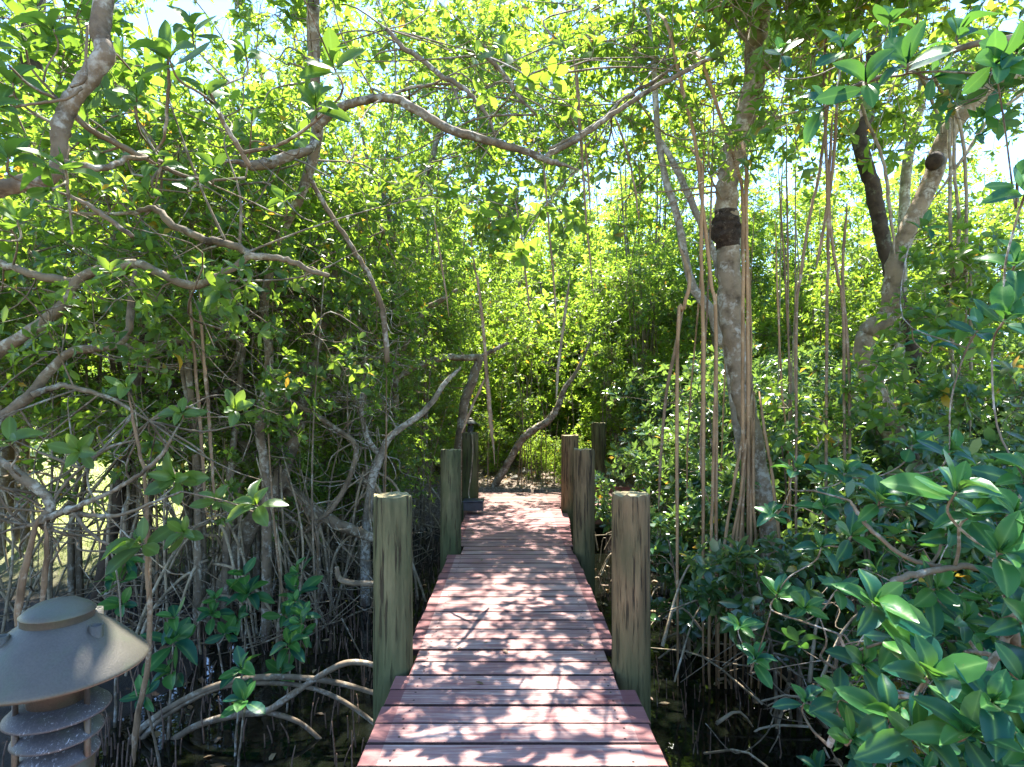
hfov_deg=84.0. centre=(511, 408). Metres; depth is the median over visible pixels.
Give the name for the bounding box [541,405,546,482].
sapling stem
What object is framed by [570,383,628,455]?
leafy bush
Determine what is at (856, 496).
mangrove shrub
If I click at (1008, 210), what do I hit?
mangrove tree
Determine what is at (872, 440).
mangrove shrub
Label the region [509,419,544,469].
leafy bush
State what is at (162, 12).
sky
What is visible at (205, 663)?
root spike
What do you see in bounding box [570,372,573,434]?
sapling stem
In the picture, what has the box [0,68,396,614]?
mangrove tree
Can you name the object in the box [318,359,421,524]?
leafy bush
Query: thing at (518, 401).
sapling stem
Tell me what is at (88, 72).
mangrove tree
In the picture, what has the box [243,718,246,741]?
root spike
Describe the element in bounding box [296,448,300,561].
sapling stem
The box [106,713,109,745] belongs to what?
root spike
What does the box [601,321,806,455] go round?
mangrove shrub
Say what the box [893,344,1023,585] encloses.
mangrove shrub
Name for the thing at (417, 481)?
mangrove tree
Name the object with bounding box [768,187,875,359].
mangrove tree
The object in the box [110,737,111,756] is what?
root spike
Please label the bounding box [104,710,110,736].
root spike
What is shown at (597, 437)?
wooden post
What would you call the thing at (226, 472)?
sapling stem
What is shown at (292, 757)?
root spike
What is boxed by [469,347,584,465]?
leafy bush
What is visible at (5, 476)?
mangrove tree
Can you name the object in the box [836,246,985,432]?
mangrove tree
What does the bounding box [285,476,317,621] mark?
sapling stem
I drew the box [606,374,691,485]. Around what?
mangrove shrub
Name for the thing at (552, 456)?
leafy bush
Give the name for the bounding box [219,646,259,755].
mangrove seedling
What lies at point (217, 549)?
sapling stem
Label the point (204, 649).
root spike
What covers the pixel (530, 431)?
mangrove tree
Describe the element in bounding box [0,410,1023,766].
ground
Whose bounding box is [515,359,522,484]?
sapling stem
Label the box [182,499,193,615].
sapling stem
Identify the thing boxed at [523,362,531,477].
sapling stem
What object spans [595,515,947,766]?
tangled roots
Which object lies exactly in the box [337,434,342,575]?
sapling stem
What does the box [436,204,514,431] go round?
mangrove tree
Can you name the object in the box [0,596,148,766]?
post lamp
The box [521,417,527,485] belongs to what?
sapling stem
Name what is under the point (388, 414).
sapling stem
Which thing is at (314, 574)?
sapling stem
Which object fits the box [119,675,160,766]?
mangrove seedling
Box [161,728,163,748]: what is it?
root spike
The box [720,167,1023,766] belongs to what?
mangrove shrub
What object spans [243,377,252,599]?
sapling stem
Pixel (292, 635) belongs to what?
mangrove seedling
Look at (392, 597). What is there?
wooden post
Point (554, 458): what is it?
sapling stem
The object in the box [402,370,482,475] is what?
leafy bush
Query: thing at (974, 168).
mangrove tree
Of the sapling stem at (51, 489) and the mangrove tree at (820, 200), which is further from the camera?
the mangrove tree at (820, 200)
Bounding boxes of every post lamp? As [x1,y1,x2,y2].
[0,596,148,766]
[464,418,476,432]
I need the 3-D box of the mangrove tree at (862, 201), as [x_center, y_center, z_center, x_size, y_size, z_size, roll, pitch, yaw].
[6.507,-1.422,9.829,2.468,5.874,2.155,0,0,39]
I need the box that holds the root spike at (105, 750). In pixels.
[104,717,106,755]
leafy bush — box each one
[0,278,182,597]
[100,324,270,572]
[125,369,228,515]
[191,353,336,592]
[246,315,344,506]
[282,372,435,565]
[289,382,445,579]
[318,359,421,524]
[362,367,469,452]
[371,276,496,440]
[402,355,458,483]
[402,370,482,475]
[429,438,479,479]
[432,307,531,453]
[453,371,520,460]
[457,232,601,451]
[462,355,540,457]
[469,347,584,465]
[475,417,515,472]
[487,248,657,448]
[494,324,622,454]
[505,366,593,465]
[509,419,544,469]
[517,430,559,478]
[534,286,689,446]
[541,342,674,476]
[546,424,590,483]
[547,436,560,473]
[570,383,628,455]
[596,272,693,450]
[621,329,760,446]
[671,250,840,354]
[756,338,810,376]
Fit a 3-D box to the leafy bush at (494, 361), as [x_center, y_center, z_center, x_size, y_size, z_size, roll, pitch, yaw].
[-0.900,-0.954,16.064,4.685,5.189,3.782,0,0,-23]
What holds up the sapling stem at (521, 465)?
on the ground at (124, 680)
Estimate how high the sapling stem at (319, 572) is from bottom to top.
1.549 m
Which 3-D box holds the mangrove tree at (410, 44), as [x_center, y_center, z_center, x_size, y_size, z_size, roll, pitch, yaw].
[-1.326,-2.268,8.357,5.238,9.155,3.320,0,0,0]
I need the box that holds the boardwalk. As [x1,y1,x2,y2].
[357,487,667,766]
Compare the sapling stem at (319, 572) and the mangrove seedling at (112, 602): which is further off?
the sapling stem at (319, 572)
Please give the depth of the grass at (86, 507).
7.59 m
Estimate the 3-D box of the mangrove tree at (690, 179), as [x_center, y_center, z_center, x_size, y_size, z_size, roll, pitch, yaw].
[4.388,-2.657,12.241,4.559,8.403,4.381,0,0,36]
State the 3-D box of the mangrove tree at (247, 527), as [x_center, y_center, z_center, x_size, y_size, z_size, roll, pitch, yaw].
[-2.373,-0.611,5.558,2.927,5.792,2.840,0,0,-22]
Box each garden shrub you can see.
[32,320,127,440]
[81,344,159,456]
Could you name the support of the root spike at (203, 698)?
on the ground at (124, 680)
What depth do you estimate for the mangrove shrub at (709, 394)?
6.62 m
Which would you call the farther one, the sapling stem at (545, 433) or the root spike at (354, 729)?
the sapling stem at (545, 433)
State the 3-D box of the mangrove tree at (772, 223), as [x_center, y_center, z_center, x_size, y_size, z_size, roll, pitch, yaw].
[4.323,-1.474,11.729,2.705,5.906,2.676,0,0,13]
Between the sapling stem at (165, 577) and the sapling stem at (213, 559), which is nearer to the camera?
the sapling stem at (165, 577)
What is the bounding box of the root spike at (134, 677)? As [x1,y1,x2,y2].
[131,662,140,691]
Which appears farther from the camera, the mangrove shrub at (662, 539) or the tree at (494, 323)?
the tree at (494, 323)
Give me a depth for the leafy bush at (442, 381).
11.66 m
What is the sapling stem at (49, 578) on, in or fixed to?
on the ground at (124, 680)
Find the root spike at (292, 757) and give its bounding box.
[291,745,295,766]
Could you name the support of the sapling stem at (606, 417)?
on the ground at (124, 680)
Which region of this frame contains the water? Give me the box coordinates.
[95,528,849,766]
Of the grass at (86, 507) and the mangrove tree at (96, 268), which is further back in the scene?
the grass at (86, 507)
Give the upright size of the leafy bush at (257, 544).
2.702 m
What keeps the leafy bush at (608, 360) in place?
on the ground at (124, 680)
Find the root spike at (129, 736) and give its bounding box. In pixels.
[127,727,130,744]
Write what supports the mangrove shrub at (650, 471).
on the ground at (124, 680)
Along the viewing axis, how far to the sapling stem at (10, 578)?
4.62 m
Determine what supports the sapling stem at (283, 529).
on the ground at (124, 680)
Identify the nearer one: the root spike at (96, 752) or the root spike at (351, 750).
the root spike at (351, 750)
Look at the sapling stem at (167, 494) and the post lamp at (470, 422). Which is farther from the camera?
the post lamp at (470, 422)
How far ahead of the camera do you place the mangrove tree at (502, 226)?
4.51 m
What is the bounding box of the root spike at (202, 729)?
[201,712,204,743]
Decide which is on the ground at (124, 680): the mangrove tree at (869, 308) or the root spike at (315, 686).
the mangrove tree at (869, 308)
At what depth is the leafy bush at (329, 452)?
7.14 m
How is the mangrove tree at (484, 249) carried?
on the ground at (124, 680)
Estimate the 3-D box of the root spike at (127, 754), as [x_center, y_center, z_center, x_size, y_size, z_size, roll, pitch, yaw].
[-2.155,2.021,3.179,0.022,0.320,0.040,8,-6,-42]
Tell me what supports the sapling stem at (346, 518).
on the ground at (124, 680)
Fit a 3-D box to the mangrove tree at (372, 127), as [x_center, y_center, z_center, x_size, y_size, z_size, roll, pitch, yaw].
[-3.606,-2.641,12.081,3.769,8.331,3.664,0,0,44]
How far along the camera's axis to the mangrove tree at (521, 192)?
24.52 m
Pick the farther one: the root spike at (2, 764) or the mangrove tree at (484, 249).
the mangrove tree at (484, 249)
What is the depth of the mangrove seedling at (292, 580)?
4.19 m
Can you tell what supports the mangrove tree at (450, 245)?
on the ground at (124, 680)
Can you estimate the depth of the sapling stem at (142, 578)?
5.07 m
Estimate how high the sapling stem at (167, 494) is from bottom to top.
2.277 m
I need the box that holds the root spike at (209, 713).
[208,698,210,729]
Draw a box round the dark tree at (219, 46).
[0,0,353,519]
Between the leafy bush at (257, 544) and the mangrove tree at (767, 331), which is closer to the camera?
the leafy bush at (257, 544)
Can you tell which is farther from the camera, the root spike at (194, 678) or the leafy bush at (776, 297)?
the leafy bush at (776, 297)
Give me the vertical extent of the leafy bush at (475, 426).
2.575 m
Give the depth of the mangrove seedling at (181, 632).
3.47 m
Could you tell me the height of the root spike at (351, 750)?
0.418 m
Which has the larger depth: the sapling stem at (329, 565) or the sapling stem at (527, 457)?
the sapling stem at (527, 457)
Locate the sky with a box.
[0,0,1023,408]
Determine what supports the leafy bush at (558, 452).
on the ground at (124, 680)
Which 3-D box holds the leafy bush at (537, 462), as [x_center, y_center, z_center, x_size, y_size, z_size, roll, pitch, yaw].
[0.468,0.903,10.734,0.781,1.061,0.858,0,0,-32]
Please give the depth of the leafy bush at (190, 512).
5.99 m
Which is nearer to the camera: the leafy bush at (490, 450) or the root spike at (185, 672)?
the root spike at (185, 672)
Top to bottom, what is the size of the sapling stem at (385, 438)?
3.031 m
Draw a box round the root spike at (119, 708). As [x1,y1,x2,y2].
[118,691,120,720]
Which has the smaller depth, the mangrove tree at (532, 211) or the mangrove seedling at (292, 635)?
the mangrove seedling at (292, 635)
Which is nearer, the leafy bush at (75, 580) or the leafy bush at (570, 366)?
the leafy bush at (75, 580)
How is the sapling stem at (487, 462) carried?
on the ground at (124, 680)
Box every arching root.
[128,674,372,739]
[170,659,372,739]
[335,566,372,586]
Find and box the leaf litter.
[114,457,842,766]
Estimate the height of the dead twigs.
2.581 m
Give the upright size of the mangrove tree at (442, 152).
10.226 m
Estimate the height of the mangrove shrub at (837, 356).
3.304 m
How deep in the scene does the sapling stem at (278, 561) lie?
4.57 m
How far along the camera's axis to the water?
3.70 m
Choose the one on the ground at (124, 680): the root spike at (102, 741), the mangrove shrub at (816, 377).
the root spike at (102, 741)
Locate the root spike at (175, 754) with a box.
[175,738,176,766]
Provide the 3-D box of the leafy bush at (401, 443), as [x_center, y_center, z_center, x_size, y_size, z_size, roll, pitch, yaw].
[-1.762,1.038,6.755,1.994,2.707,1.366,0,0,-17]
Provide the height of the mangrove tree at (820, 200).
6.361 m
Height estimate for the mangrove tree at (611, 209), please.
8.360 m
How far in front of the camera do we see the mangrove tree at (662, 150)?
5.43 m
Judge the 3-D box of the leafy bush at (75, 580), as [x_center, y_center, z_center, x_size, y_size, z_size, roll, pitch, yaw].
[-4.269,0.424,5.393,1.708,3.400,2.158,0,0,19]
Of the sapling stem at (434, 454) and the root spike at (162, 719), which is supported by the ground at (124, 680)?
the root spike at (162, 719)
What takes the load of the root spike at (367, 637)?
on the ground at (124, 680)
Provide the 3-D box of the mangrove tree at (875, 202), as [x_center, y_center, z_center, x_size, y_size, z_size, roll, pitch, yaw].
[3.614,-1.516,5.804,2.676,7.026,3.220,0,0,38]
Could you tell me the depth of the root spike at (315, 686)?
3.87 m
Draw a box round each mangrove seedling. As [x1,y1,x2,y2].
[95,556,144,727]
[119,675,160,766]
[140,597,197,739]
[196,587,239,672]
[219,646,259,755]
[220,678,265,766]
[221,557,274,652]
[261,556,322,673]
[263,607,311,712]
[282,589,320,682]
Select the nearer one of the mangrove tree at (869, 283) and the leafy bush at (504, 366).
the mangrove tree at (869, 283)
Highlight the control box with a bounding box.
[462,433,484,516]
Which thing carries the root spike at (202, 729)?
on the ground at (124, 680)
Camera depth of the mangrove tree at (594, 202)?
20.51 m
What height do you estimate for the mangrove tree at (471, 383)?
5.580 m
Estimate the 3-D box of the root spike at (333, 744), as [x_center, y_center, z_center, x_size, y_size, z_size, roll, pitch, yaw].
[-0.997,1.972,3.198,0.015,0.418,0.033,-1,-1,-44]
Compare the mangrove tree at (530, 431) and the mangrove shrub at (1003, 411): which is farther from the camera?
the mangrove tree at (530, 431)
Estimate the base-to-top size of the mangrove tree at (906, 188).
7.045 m
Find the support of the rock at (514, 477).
on the ground at (124, 680)
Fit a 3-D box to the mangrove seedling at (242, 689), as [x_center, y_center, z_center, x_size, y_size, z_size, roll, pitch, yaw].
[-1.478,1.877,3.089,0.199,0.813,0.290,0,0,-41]
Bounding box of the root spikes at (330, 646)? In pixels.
[104,498,894,758]
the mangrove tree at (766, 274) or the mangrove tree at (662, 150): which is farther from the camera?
the mangrove tree at (766, 274)
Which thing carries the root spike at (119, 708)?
on the ground at (124, 680)
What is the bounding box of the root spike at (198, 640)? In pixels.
[197,621,199,655]
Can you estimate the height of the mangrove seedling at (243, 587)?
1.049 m
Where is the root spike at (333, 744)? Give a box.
[331,721,335,764]
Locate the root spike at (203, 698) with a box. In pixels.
[202,676,204,711]
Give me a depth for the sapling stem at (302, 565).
5.03 m
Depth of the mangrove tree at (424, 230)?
16.43 m
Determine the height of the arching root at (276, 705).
0.509 m
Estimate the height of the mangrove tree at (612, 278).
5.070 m
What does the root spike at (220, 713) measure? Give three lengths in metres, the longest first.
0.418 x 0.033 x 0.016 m
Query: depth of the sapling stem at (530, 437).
10.28 m
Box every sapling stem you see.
[0,481,14,633]
[47,422,75,599]
[50,331,53,598]
[114,306,149,619]
[141,392,158,611]
[163,378,170,589]
[163,417,169,621]
[173,455,184,587]
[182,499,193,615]
[206,366,217,633]
[213,386,232,610]
[213,418,225,584]
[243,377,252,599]
[256,457,281,642]
[267,405,286,627]
[276,314,288,617]
[281,448,303,624]
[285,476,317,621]
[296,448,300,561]
[301,469,320,630]
[311,276,323,653]
[327,378,361,596]
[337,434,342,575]
[339,404,344,569]
[344,410,350,566]
[364,288,372,602]
[383,335,398,492]
[384,316,386,492]
[416,377,425,544]
[420,342,425,545]
[426,333,433,550]
[429,407,446,504]
[479,385,488,476]
[487,432,489,486]
[497,374,502,473]
[511,342,519,476]
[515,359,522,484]
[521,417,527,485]
[521,445,522,483]
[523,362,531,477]
[530,370,532,483]
[536,374,546,482]
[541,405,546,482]
[554,423,557,483]
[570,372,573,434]
[605,371,607,459]
[610,355,611,474]
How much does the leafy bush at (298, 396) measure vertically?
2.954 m
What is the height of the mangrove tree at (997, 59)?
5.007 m
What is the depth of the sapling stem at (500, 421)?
11.09 m
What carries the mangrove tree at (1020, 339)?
on the ground at (124, 680)
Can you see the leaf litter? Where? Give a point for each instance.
(272, 755)
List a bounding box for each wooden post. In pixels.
[373,491,412,727]
[440,449,460,572]
[462,432,478,521]
[561,435,578,550]
[573,448,594,596]
[591,422,605,527]
[611,491,650,722]
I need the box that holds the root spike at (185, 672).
[180,657,187,687]
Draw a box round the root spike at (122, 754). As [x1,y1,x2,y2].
[121,741,123,766]
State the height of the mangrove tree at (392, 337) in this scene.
5.769 m
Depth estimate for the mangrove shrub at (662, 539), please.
4.67 m
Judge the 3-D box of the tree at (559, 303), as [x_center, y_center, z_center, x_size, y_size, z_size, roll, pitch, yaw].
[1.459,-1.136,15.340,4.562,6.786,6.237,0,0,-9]
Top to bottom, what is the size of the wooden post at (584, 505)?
2.098 m
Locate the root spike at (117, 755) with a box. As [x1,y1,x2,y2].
[116,743,118,766]
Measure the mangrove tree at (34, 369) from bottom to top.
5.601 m
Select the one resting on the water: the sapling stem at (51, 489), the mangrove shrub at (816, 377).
the mangrove shrub at (816, 377)
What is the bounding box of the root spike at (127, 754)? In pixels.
[125,739,128,766]
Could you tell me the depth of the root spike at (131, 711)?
3.63 m
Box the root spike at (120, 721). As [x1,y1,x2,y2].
[119,702,122,736]
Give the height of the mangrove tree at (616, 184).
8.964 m
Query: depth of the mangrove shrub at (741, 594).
3.57 m
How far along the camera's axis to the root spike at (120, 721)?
3.46 m
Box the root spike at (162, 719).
[160,702,164,741]
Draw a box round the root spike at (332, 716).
[330,700,335,734]
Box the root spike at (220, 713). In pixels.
[218,696,222,730]
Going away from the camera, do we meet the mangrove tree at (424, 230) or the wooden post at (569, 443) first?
the wooden post at (569, 443)
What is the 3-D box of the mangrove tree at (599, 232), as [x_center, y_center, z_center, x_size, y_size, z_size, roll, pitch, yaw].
[3.141,-3.030,12.896,3.803,9.053,3.321,0,0,20]
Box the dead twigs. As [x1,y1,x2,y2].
[0,445,439,678]
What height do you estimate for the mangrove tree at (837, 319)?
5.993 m
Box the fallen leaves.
[457,499,582,683]
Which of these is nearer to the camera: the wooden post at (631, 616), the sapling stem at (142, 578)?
the wooden post at (631, 616)
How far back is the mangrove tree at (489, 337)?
11.50 m
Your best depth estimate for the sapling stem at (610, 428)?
10.89 m
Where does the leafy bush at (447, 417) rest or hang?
on the ground at (124, 680)
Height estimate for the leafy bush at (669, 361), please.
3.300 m
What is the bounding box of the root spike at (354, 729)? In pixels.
[353,709,356,746]
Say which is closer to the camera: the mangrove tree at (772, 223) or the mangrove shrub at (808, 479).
the mangrove shrub at (808, 479)
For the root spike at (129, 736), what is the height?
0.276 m
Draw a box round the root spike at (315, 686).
[313,666,319,702]
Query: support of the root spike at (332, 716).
in the water
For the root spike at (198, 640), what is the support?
on the ground at (124, 680)
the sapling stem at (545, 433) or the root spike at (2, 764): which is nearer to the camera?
the root spike at (2, 764)
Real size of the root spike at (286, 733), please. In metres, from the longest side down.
0.336 x 0.040 x 0.013 m
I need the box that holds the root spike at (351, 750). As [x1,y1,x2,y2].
[351,730,352,766]
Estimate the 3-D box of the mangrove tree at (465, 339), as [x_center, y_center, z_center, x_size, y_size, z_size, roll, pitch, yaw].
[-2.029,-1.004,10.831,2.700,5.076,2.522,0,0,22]
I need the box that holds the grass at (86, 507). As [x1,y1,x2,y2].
[6,456,343,574]
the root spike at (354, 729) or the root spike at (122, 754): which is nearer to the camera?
the root spike at (122, 754)
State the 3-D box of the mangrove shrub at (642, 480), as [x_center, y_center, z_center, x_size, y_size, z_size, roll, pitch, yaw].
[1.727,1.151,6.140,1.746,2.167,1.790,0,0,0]
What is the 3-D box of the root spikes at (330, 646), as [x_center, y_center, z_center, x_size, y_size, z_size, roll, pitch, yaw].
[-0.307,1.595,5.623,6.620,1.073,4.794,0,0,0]
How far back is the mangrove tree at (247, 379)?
6.21 m
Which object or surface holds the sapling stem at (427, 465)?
in the water
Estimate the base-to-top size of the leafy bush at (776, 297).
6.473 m
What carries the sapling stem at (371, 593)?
on the ground at (124, 680)
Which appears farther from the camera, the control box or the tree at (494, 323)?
the tree at (494, 323)
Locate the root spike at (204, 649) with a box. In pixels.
[203,632,204,667]
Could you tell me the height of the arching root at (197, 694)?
0.449 m
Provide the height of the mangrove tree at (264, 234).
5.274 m
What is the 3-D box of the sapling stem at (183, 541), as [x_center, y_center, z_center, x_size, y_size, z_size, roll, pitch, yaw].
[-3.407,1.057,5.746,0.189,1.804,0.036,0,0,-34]
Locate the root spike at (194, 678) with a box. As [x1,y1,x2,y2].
[192,665,196,691]
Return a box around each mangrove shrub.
[595,416,725,594]
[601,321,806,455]
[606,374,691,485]
[634,443,728,540]
[645,327,835,536]
[650,489,760,676]
[664,389,934,614]
[678,531,902,753]
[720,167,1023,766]
[722,454,1023,713]
[730,340,998,543]
[754,319,968,433]
[776,355,994,598]
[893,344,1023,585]
[903,312,1023,465]
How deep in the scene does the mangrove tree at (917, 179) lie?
10.86 m
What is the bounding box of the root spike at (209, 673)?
[209,659,210,684]
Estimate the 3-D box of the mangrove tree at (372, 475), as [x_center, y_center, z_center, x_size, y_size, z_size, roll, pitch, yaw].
[-1.659,-0.325,5.938,1.970,5.315,2.451,0,0,-25]
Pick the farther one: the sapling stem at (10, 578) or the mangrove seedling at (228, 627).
the sapling stem at (10, 578)
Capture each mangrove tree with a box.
[0,0,364,241]
[0,0,445,766]
[0,44,408,675]
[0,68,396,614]
[0,70,116,592]
[0,94,310,602]
[0,161,110,621]
[98,28,430,641]
[101,91,399,579]
[194,0,770,640]
[235,0,587,491]
[246,124,446,577]
[277,134,460,615]
[279,0,528,475]
[289,103,435,395]
[334,256,485,533]
[359,145,466,361]
[359,217,477,478]
[369,120,476,383]
[385,0,1023,688]
[388,196,547,523]
[390,180,473,294]
[390,242,519,467]
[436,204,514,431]
[448,231,517,288]
[454,189,567,277]
[465,175,581,346]
[473,198,656,487]
[498,195,603,320]
[498,213,623,359]
[508,0,745,641]
[513,154,630,385]
[559,81,720,417]
[569,163,697,434]
[572,240,717,478]
[580,144,705,413]
[610,93,829,345]
[610,177,837,385]
[655,194,793,444]
[685,0,1022,426]
[689,200,810,352]
[712,0,1023,676]
[745,160,884,375]
[749,166,864,356]
[765,0,1023,207]
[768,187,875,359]
[769,4,1023,546]
[770,174,1023,465]
[803,163,976,364]
[834,161,982,372]
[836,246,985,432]
[911,138,1023,369]
[960,157,1023,430]
[981,220,1023,391]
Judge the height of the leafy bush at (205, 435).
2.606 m
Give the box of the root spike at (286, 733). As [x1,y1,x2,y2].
[280,723,289,742]
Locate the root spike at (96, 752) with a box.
[95,731,99,765]
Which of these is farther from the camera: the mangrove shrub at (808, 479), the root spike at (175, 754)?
the mangrove shrub at (808, 479)
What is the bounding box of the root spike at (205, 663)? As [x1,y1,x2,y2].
[205,647,206,675]
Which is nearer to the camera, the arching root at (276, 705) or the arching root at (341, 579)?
the arching root at (276, 705)
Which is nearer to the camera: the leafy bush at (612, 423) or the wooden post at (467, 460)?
the wooden post at (467, 460)
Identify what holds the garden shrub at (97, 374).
on the ground at (124, 680)
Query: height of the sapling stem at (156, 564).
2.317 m
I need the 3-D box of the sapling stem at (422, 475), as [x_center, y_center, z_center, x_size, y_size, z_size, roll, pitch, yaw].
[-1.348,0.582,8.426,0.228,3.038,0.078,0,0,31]
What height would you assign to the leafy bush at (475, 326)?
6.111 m
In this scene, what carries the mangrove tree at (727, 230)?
on the ground at (124, 680)
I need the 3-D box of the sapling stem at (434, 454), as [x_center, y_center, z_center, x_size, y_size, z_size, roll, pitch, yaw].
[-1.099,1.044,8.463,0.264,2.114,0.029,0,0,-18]
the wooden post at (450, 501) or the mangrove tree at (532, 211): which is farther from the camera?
the mangrove tree at (532, 211)
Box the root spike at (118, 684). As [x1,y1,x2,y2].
[117,676,118,692]
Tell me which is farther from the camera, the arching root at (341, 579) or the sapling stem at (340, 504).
the sapling stem at (340, 504)
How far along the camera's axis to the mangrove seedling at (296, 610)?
4.00 m
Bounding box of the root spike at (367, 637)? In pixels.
[367,623,367,652]
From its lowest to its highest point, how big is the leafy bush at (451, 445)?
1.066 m
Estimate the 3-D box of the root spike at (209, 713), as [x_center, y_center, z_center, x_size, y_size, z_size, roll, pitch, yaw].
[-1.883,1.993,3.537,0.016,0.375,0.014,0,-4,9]
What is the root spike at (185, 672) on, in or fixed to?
on the ground at (124, 680)
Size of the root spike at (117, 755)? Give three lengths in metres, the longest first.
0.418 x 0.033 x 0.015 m
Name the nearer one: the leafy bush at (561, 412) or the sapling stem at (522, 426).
the sapling stem at (522, 426)
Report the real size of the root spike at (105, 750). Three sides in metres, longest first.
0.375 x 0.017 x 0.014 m
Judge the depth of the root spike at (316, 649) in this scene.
4.45 m
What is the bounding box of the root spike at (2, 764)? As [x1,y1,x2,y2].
[1,741,7,766]
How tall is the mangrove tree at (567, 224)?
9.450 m
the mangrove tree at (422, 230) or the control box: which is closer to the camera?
the control box
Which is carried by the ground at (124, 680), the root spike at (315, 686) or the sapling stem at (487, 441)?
the sapling stem at (487, 441)
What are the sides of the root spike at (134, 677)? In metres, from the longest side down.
0.320 x 0.040 x 0.021 m
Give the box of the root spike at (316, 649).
[315,633,316,664]
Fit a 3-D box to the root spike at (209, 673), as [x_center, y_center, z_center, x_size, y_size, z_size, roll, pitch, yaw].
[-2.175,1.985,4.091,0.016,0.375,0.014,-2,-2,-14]
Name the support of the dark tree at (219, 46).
on the ground at (124, 680)
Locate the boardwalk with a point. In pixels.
(547, 693)
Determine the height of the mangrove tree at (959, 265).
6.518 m
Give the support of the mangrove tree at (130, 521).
on the ground at (124, 680)
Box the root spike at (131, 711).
[130,701,132,720]
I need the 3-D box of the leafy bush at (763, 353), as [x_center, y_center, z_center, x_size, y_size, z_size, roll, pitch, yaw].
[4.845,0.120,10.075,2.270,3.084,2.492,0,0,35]
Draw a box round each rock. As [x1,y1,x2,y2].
[511,475,520,479]
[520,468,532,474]
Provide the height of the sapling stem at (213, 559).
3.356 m
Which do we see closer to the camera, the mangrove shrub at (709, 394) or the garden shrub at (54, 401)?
the mangrove shrub at (709, 394)
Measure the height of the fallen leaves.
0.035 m
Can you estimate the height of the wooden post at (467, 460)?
2.151 m
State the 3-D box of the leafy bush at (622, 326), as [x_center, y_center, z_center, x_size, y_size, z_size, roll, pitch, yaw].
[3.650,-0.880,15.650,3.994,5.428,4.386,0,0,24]
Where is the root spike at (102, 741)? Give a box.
[100,730,103,754]
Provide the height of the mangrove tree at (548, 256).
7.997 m
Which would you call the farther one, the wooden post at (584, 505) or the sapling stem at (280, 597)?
the wooden post at (584, 505)
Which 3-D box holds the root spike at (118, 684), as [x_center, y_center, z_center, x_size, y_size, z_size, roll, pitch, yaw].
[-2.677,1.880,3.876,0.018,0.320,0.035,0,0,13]
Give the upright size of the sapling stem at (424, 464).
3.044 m

